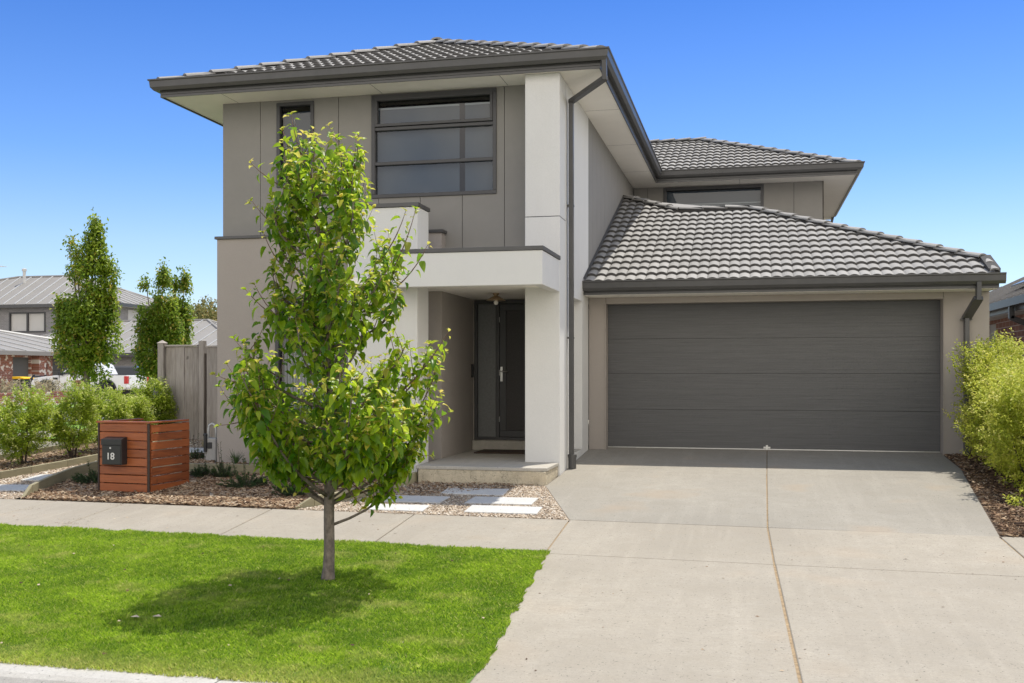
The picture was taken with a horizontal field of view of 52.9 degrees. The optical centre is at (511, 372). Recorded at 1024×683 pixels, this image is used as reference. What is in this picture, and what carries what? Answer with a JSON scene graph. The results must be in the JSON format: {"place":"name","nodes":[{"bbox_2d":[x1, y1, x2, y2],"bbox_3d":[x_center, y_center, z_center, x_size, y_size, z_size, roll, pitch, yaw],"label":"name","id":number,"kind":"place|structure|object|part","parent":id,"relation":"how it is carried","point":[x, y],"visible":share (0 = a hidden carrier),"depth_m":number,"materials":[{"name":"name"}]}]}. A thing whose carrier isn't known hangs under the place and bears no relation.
{"place":"outdoors","nodes":[
{"label":"outdoors","id":0,"kind":"place"},
{"bbox_2d":[12,377,34,392],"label":"wheelie bin","id":1,"kind":"object","parent":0,"point":[22,379],"visible":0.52,"depth_m":53.37,"materials":[{"name":"plastic"}]},
{"bbox_2d":[0,442,97,470],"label":"bark mulch","id":2,"kind":"object","parent":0,"point":[5,464],"visible":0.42,"depth_m":15.51,"materials":[{"name":"brown wood"}]},
{"bbox_2d":[0,380,58,464],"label":"shrub","id":3,"kind":"object","parent":2,"relation":"on","point":[33,417],"visible":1,"depth_m":14.77,"materials":[{"name":"green plant"}]},
{"bbox_2d":[44,377,104,457],"bbox_3d":[-6.589,0.691,15.477,0.884,1.276,0.842,0,0,13],"label":"shrub","id":4,"kind":"object","parent":2,"relation":"on","point":[84,415],"visible":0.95,"depth_m":15.39,"materials":[{"name":"green plant"}]},
{"bbox_2d":[82,384,134,445],"bbox_3d":[-6.429,0.721,16.331,0.899,1.107,0.939,0,0,13],"label":"shrub","id":5,"kind":"object","parent":2,"relation":"on","point":[115,407],"visible":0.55,"depth_m":16.25,"materials":[{"name":"green plant"}]},
{"bbox_2d":[120,393,157,424],"bbox_3d":[-6.284,0.769,17.031,0.882,0.916,0.846,0,0,-19],"label":"shrub","id":6,"kind":"object","parent":2,"relation":"on","point":[140,408],"visible":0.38,"depth_m":16.89,"materials":[{"name":"green plant"}]},
{"bbox_2d":[123,372,178,433],"bbox_3d":[-6.123,0.588,17.587,0.876,1.204,0.826,0,0,13],"label":"shrub","id":7,"kind":"object","parent":2,"relation":"on","point":[160,399],"visible":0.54,"depth_m":17.46,"materials":[{"name":"green plant"}]},
{"bbox_2d":[5,420,156,430],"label":"side verge","id":8,"kind":"structure","parent":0,"point":[68,424],"depth_m":24.29,"materials":[{"name":"green plant"}]},
{"bbox_2d":[49,337,75,408],"bbox_3d":[-11.702,-0.310,27.555,1.263,3.302,0.867,0,0,13],"label":"young tree","id":9,"kind":"object","parent":8,"relation":"on","point":[55,353],"visible":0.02,"depth_m":27.45,"materials":[{"name":"green plant"}]},
{"bbox_2d":[48,207,129,390],"bbox_3d":[-10.657,-1.423,25.909,1.948,5.530,1.662,0,0,-27],"label":"street tree","id":10,"kind":"object","parent":8,"relation":"on","point":[87,326],"visible":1,"depth_m":25.77,"materials":[{"name":"green plant"}]},
{"bbox_2d":[129,256,187,393],"bbox_3d":[-9.873,-0.960,28.838,1.671,4.625,1.465,0,0,13],"label":"street tree","id":11,"kind":"object","parent":8,"relation":"on","point":[160,319],"visible":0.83,"depth_m":28.68,"materials":[{"name":"green plant"}]},
{"bbox_2d":[151,264,197,354],"bbox_3d":[-10.034,-0.928,30.465,1.549,4.563,1.243,0,0,13],"label":"street tree","id":12,"kind":"object","parent":8,"relation":"on","point":[182,285],"visible":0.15,"depth_m":30.35,"materials":[{"name":"green plant"}]},
{"bbox_2d":[27,363,148,398],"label":"utility truck","id":13,"kind":"object","parent":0,"point":[124,381],"visible":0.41,"depth_m":49.08,"materials":[{"name":"white paint"}]},
{"bbox_2d":[0,439,203,498],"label":"gravel path","id":14,"kind":"structure","parent":0,"point":[39,474],"depth_m":13.36,"materials":[{"name":"beige gravel"}]},
{"bbox_2d":[0,484,28,491],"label":"stepping stone","id":15,"kind":"object","parent":14,"relation":"on","point":[11,487],"visible":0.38,"depth_m":12.91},
{"bbox_2d":[21,474,52,480],"bbox_3d":[-6.188,1.411,13.715,0.472,0.078,0.464,0,0,8],"label":"stepping stone","id":16,"kind":"object","parent":14,"relation":"on","point":[38,477],"visible":0.36,"depth_m":13.67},
{"bbox_2d":[189,447,203,452],"bbox_3d":[-4.840,1.236,16.153,0.800,0.078,0.500,0,0,13],"label":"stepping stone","id":17,"kind":"object","parent":14,"relation":"on","point":[199,449],"visible":0.06,"depth_m":16.22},
{"bbox_2d":[96,366,154,395],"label":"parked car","id":18,"kind":"object","parent":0,"point":[124,370],"visible":0.01,"depth_m":52.11,"materials":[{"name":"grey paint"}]},
{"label":"side window","id":19,"kind":"part","parent":18,"relation":"part of","materials":[{"name":"grey glass"}]},
{"bbox_2d":[20,453,378,509],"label":"bark mulch","id":20,"kind":"object","parent":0,"point":[193,490],"visible":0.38,"depth_m":12.25,"materials":[{"name":"brown wood"}]},
{"bbox_2d":[71,458,97,483],"bbox_3d":[-5.395,1.265,13.303,0.568,0.348,0.652,0,0,-23],"label":"shrub","id":21,"kind":"object","parent":20,"relation":"on","point":[93,477],"visible":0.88,"depth_m":13.19,"materials":[{"name":"green plant"}]},
{"bbox_2d":[96,418,188,494],"bbox_3d":[-4.575,1.051,12.818,0.769,0.926,0.824,0,0,18],"label":"mailbox screen","id":22,"kind":"object","parent":20,"relation":"on","point":[141,455],"visible":0.96,"depth_m":12.49,"materials":[{"name":"brown wood"}]},
{"bbox_2d":[101,437,126,464],"bbox_3d":[-4.787,0.939,12.395,0.273,0.333,0.139,0,0,13],"label":"mailbox","id":23,"kind":"object","parent":22,"relation":"attached to","point":[114,450],"visible":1,"depth_m":12.34,"materials":[{"name":"black metal"}]},
{"bbox_2d":[102,445,120,464],"bbox_3d":[-4.800,0.984,12.337,0.249,0.227,0.007,0,0,13],"label":"door","id":24,"kind":"structure","parent":23,"relation":"in","point":[114,449],"depth_m":12.33,"materials":[{"name":"black metal"}]},
{"bbox_2d":[189,433,204,459],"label":"shrub","id":25,"kind":"object","parent":20,"relation":"on","point":[195,455],"visible":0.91,"depth_m":15.16,"materials":[{"name":"green plant"}]},
{"bbox_2d":[190,450,211,476],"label":"shrub","id":26,"kind":"object","parent":20,"relation":"on","point":[202,472],"visible":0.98,"depth_m":13.52,"materials":[{"name":"green plant"}]},
{"bbox_2d":[203,423,216,461],"bbox_3d":[-4.402,1.009,15.038,0.245,0.566,0.195,0,0,13],"label":"gas meter","id":27,"kind":"object","parent":20,"relation":"on","point":[210,445],"visible":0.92,"depth_m":14.96,"materials":[{"name":"grey metal"}]},
{"bbox_2d":[210,442,237,476],"bbox_3d":[-3.784,1.143,13.500,0.390,0.487,0.375,0,0,13],"label":"shrub","id":28,"kind":"object","parent":20,"relation":"on","point":[222,471],"visible":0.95,"depth_m":13.47,"materials":[{"name":"green plant"}]},
{"bbox_2d":[226,449,242,463],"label":"grass tuft","id":29,"kind":"object","parent":20,"relation":"on","point":[236,460],"visible":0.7,"depth_m":14.48,"materials":[{"name":"green plant"}]},
{"bbox_2d":[217,455,270,487],"bbox_3d":[-3.310,1.219,12.750,0.666,0.414,0.685,0,0,13],"label":"shrub","id":30,"kind":"object","parent":20,"relation":"on","point":[242,481],"visible":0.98,"depth_m":12.69,"materials":[{"name":"green plant"}]},
{"bbox_2d":[271,481,313,495],"bbox_3d":[-2.597,1.250,12.138,0.540,0.421,0.552,0,0,13],"label":"shrub","id":31,"kind":"object","parent":20,"relation":"on","point":[289,492],"visible":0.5,"depth_m":12.03,"materials":[{"name":"green plant"}]},
{"bbox_2d":[0,523,549,682],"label":"lawn grass","id":32,"kind":"structure","parent":0,"point":[106,555],"depth_m":7.27,"materials":[{"name":"green plant"}]},
{"bbox_2d":[210,111,452,580],"bbox_3d":[-1.409,-0.203,7.964,1.838,3.678,2.028,0,0,13],"label":"pear tree","id":33,"kind":"object","parent":32,"relation":"on","point":[338,452],"visible":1,"depth_m":7.78,"materials":[{"name":"green plant"}]},
{"bbox_2d":[298,482,569,520],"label":"gravel","id":34,"kind":"structure","parent":0,"point":[545,501],"depth_m":11.45,"materials":[{"name":"beige gravel"}]},
{"bbox_2d":[363,504,428,512],"bbox_3d":[-1.274,1.494,11.286,0.719,0.067,0.320,0,0,13],"label":"stepping stone","id":35,"kind":"object","parent":34,"relation":"on","point":[407,507],"visible":0.52,"depth_m":11.23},
{"bbox_2d":[384,495,449,503],"bbox_3d":[-1.108,1.461,11.761,0.730,0.070,0.380,0,0,13],"label":"stepping stone","id":36,"kind":"object","parent":34,"relation":"on","point":[423,499],"visible":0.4,"depth_m":11.71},
{"bbox_2d":[393,480,533,494],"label":"gravel","id":37,"kind":"structure","parent":34,"relation":"on","point":[434,486],"depth_m":12.47,"materials":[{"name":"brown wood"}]},
{"bbox_2d":[441,488,508,495],"bbox_3d":[-0.434,1.424,12.190,0.770,0.072,0.400,0,0,13],"label":"stepping stone","id":38,"kind":"object","parent":34,"relation":"on","point":[489,492],"visible":0.72,"depth_m":12.14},
{"bbox_2d":[464,496,537,505],"bbox_3d":[-0.116,1.457,11.588,0.760,0.072,0.410,0,0,13],"label":"stepping stone","id":39,"kind":"object","parent":34,"relation":"on","point":[503,500],"visible":0.7,"depth_m":11.55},
{"bbox_2d":[464,505,542,515],"bbox_3d":[-0.091,1.490,11.074,0.800,0.070,0.380,0,0,13],"label":"stepping stone","id":40,"kind":"object","parent":34,"relation":"on","point":[510,510],"visible":0.7,"depth_m":11.04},
{"bbox_2d":[0,395,935,681],"bbox_3d":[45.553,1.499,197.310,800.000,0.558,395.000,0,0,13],"label":"ground","id":41,"kind":"structure","parent":0,"point":[294,509],"depth_m":17.79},
{"bbox_2d":[0,330,68,392],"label":"recycled brick house","id":42,"kind":"structure","parent":41,"relation":"on","point":[25,355],"depth_m":56.19,"materials":[{"name":"brick"}]},
{"bbox_2d":[13,357,27,382],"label":"sign","id":43,"kind":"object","parent":42,"relation":"in","point":[20,364],"depth_m":55.58,"materials":[{"name":"grey"}]},
{"bbox_2d":[52,358,68,375],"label":"garage door","id":44,"kind":"structure","parent":42,"relation":"in","point":[54,367],"depth_m":58.37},
{"bbox_2d":[0,377,68,392],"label":"lavender row","id":45,"kind":"object","parent":41,"relation":"on","point":[4,388],"visible":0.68,"depth_m":43.15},
{"bbox_2d":[0,380,90,404],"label":"brick garden wall","id":46,"kind":"structure","parent":41,"relation":"on","point":[54,394],"depth_m":42.84,"materials":[{"name":"brick"}]},
{"bbox_2d":[0,438,96,459],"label":"timber edging","id":47,"kind":"object","parent":41,"relation":"on","point":[49,448],"visible":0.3,"depth_m":16.14,"materials":[{"name":"brown wood"}]},
{"bbox_2d":[0,266,153,335],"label":"grey brick house","id":48,"kind":"structure","parent":41,"relation":"on","point":[26,303],"depth_m":71.75,"materials":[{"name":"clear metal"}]},
{"bbox_2d":[9,312,45,331],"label":"window","id":49,"kind":"structure","parent":48,"relation":"in","point":[18,321],"depth_m":71.43,"materials":[{"name":"white glass"}]},
{"bbox_2d":[0,439,178,478],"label":"timber edging","id":50,"kind":"object","parent":41,"relation":"on","point":[6,474],"visible":0.44,"depth_m":14.37,"materials":[{"name":"beige wood"}]},
{"bbox_2d":[20,448,166,499],"bbox_3d":[-5.708,1.348,14.075,0.301,0.451,3.699,0,0,7],"label":"timber edging","id":51,"kind":"object","parent":41,"relation":"on","point":[55,478],"visible":0.38,"depth_m":13.34,"materials":[{"name":"beige wood"}]},
{"bbox_2d":[0,662,221,682],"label":"kerb","id":52,"kind":"structure","parent":41,"relation":"on","point":[15,673],"depth_m":5.79,"materials":[{"name":"concrete"}]},
{"bbox_2d":[41,319,216,394],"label":"pale roofed house","id":53,"kind":"structure","parent":41,"relation":"on","point":[206,330],"depth_m":61.97,"materials":[{"name":"grey metal"}]},
{"bbox_2d":[158,340,206,439],"bbox_3d":[-4.582,0.364,22.568,0.862,1.858,10.062,0,0,13],"label":"paling fence","id":54,"kind":"object","parent":41,"relation":"on","point":[181,368],"visible":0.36,"depth_m":17.72,"materials":[{"name":"grey wood"}]},
{"bbox_2d":[204,345,216,437],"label":"side gate","id":55,"kind":"structure","parent":54,"relation":"attached to","point":[210,389],"depth_m":17.59,"materials":[{"name":"grey wood"}]},
{"bbox_2d":[153,463,315,475],"bbox_3d":[-3.525,1.332,13.755,2.939,0.226,0.056,0,0,12],"label":"timber edging","id":56,"kind":"object","parent":41,"relation":"on","point":[239,468],"visible":0.19,"depth_m":13.78,"materials":[{"name":"beige wood"}]},
{"bbox_2d":[217,679,285,682],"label":"kerb","id":57,"kind":"structure","parent":41,"relation":"on","point":[228,681],"depth_m":5.67,"materials":[{"name":"concrete"}]},
{"bbox_2d":[295,472,417,509],"bbox_3d":[-1.736,1.416,12.157,0.211,0.323,2.029,0,0,36],"label":"timber edging","id":58,"kind":"object","parent":41,"relation":"on","point":[309,502],"visible":0.16,"depth_m":11.78,"materials":[{"name":"beige wood"}]},
{"bbox_2d":[147,37,1006,485],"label":"house","id":59,"kind":"structure","parent":41,"relation":"on","point":[601,271],"depth_m":14.88,"materials":[{"name":"paint"}]},
{"bbox_2d":[276,101,313,187],"bbox_3d":[-3.030,-3.255,14.949,0.570,1.210,0.572,0,0,13],"label":"window","id":60,"kind":"structure","parent":59,"relation":"in","point":[305,109],"depth_m":14.78,"materials":[{"name":"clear glass"}]},
{"bbox_2d":[275,295,347,414],"bbox_3d":[-2.587,-0.245,14.667,1.440,1.690,0.582,0,0,13],"label":"window","id":61,"kind":"structure","parent":59,"relation":"in","point":[287,379],"depth_m":14.64,"materials":[{"name":"grey glass"}]},
{"bbox_2d":[371,88,496,198],"bbox_3d":[-1.029,-3.160,14.482,1.800,1.440,0.582,0,0,13],"label":"window","id":62,"kind":"structure","parent":59,"relation":"in","point":[437,143],"depth_m":14.33,"materials":[{"name":"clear glass"}]},
{"bbox_2d":[499,304,524,436],"bbox_3d":[0.200,-0.035,15.418,0.816,2.000,0.104,0,0,13],"label":"front door","id":63,"kind":"structure","parent":59,"relation":"in","point":[512,316],"depth_m":15.49,"materials":[{"name":"black wood"}]},
{"bbox_2d":[664,184,763,206],"bbox_3d":[4.242,-3.580,21.665,2.040,0.600,0.572,0,0,13],"label":"window","id":64,"kind":"structure","parent":59,"relation":"in","point":[752,194],"depth_m":21.48,"materials":[{"name":"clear glass"}]},
{"bbox_2d":[608,292,939,452],"bbox_3d":[3.897,-0.150,15.367,5.460,2.600,0.100,0,0,13],"label":"garage door","id":65,"kind":"structure","parent":59,"relation":"in","point":[831,375],"depth_m":15.35,"materials":[{"name":"metal"}]},
{"bbox_2d":[989,277,1023,351],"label":"brown brick house","id":66,"kind":"structure","parent":41,"relation":"on","point":[1006,307],"depth_m":20.11,"materials":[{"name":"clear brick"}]},
{"bbox_2d":[989,324,995,351],"bbox_3d":[10.385,-0.150,22.131,0.020,1.800,1.000,0,0,13],"label":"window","id":67,"kind":"structure","parent":66,"relation":"in","point":[992,328],"depth_m":22.42,"materials":[{"name":"grey glass"}]},
{"bbox_2d":[474,449,524,453],"bbox_3d":[-0.117,1.154,15.052,0.760,0.020,0.580,0,0,13],"label":"door mat","id":68,"kind":"object","parent":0,"point":[493,451],"depth_m":14.95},
{"bbox_2d":[0,499,1023,576],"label":"footpath","id":69,"kind":"structure","parent":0,"point":[973,555],"depth_m":9.76,"materials":[{"name":"concrete"}]},
{"bbox_2d":[0,0,1023,313],"label":"sky","id":70,"kind":"structure","parent":0,"point":[929,94],"materials":[{"name":"blue"}]},
{"bbox_2d":[470,554,1023,682],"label":"crossover","id":71,"kind":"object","parent":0,"point":[574,619],"visible":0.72,"depth_m":6.71,"materials":[{"name":"concrete"}]},
{"bbox_2d":[548,522,1022,682],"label":"joint sand","id":72,"kind":"structure","parent":71,"relation":"on","point":[790,636],"depth_m":7.08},
{"bbox_2d":[546,447,999,536],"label":"driveway","id":73,"kind":"structure","parent":0,"point":[913,492],"depth_m":12.04,"materials":[{"name":"concrete"}]},
{"bbox_2d":[766,475,767,528],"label":"joint sand","id":74,"kind":"structure","parent":73,"relation":"on","point":[767,500],"depth_m":11.66,"materials":[{"name":"beige sand"}]},
{"bbox_2d":[943,452,1023,537],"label":"bark mulch","id":75,"kind":"object","parent":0,"point":[1005,511],"visible":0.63,"depth_m":11.60,"materials":[{"name":"brown wood"}]},
{"bbox_2d":[941,328,1023,464],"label":"hedge shrub","id":76,"kind":"object","parent":75,"relation":"on","point":[1016,350],"visible":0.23,"depth_m":13.56,"materials":[{"name":"green plant"}]},
{"bbox_2d":[953,355,1023,477],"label":"hedge shrub","id":77,"kind":"object","parent":75,"relation":"on","point":[975,426],"visible":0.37,"depth_m":12.75,"materials":[{"name":"green plant"}]},
{"bbox_2d":[969,358,1023,493],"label":"hedge shrub","id":78,"kind":"object","parent":75,"relation":"on","point":[1011,410],"visible":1,"depth_m":11.62,"materials":[{"name":"green plant"}]},
{"bbox_2d":[1002,487,1023,507],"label":"seedling","id":79,"kind":"object","parent":75,"relation":"on","point":[1016,498],"visible":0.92,"depth_m":10.82,"materials":[{"name":"green plant"}]},
{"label":"hill","id":80,"kind":"structure","parent":0,"visible":0},
{"bbox_2d":[189,303,215,320],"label":"scrub tree","id":81,"kind":"object","parent":80,"relation":"on","point":[202,315],"visible":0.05,"depth_m":118.94,"materials":[{"name":"green plant"}]},
{"bbox_2d":[192,304,213,318],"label":"scrub tree","id":82,"kind":"object","parent":80,"relation":"on","point":[195,311],"depth_m":129.08,"materials":[{"name":"green plant"}]},
{"bbox_2d":[195,296,216,310],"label":"scrub tree","id":83,"kind":"object","parent":80,"relation":"on","point":[211,303],"visible":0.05,"depth_m":134.09,"materials":[{"name":"green plant"}]},
{"bbox_2d":[201,303,216,318],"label":"scrub tree","id":84,"kind":"object","parent":80,"relation":"on","point":[211,316],"visible":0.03,"depth_m":126.61,"materials":[{"name":"green plant"}]},
{"bbox_2d":[211,311,216,320],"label":"scrub tree","id":85,"kind":"object","parent":80,"relation":"on","point":[215,313],"visible":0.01,"depth_m":121.35,"materials":[{"name":"green plant"}]}
]}

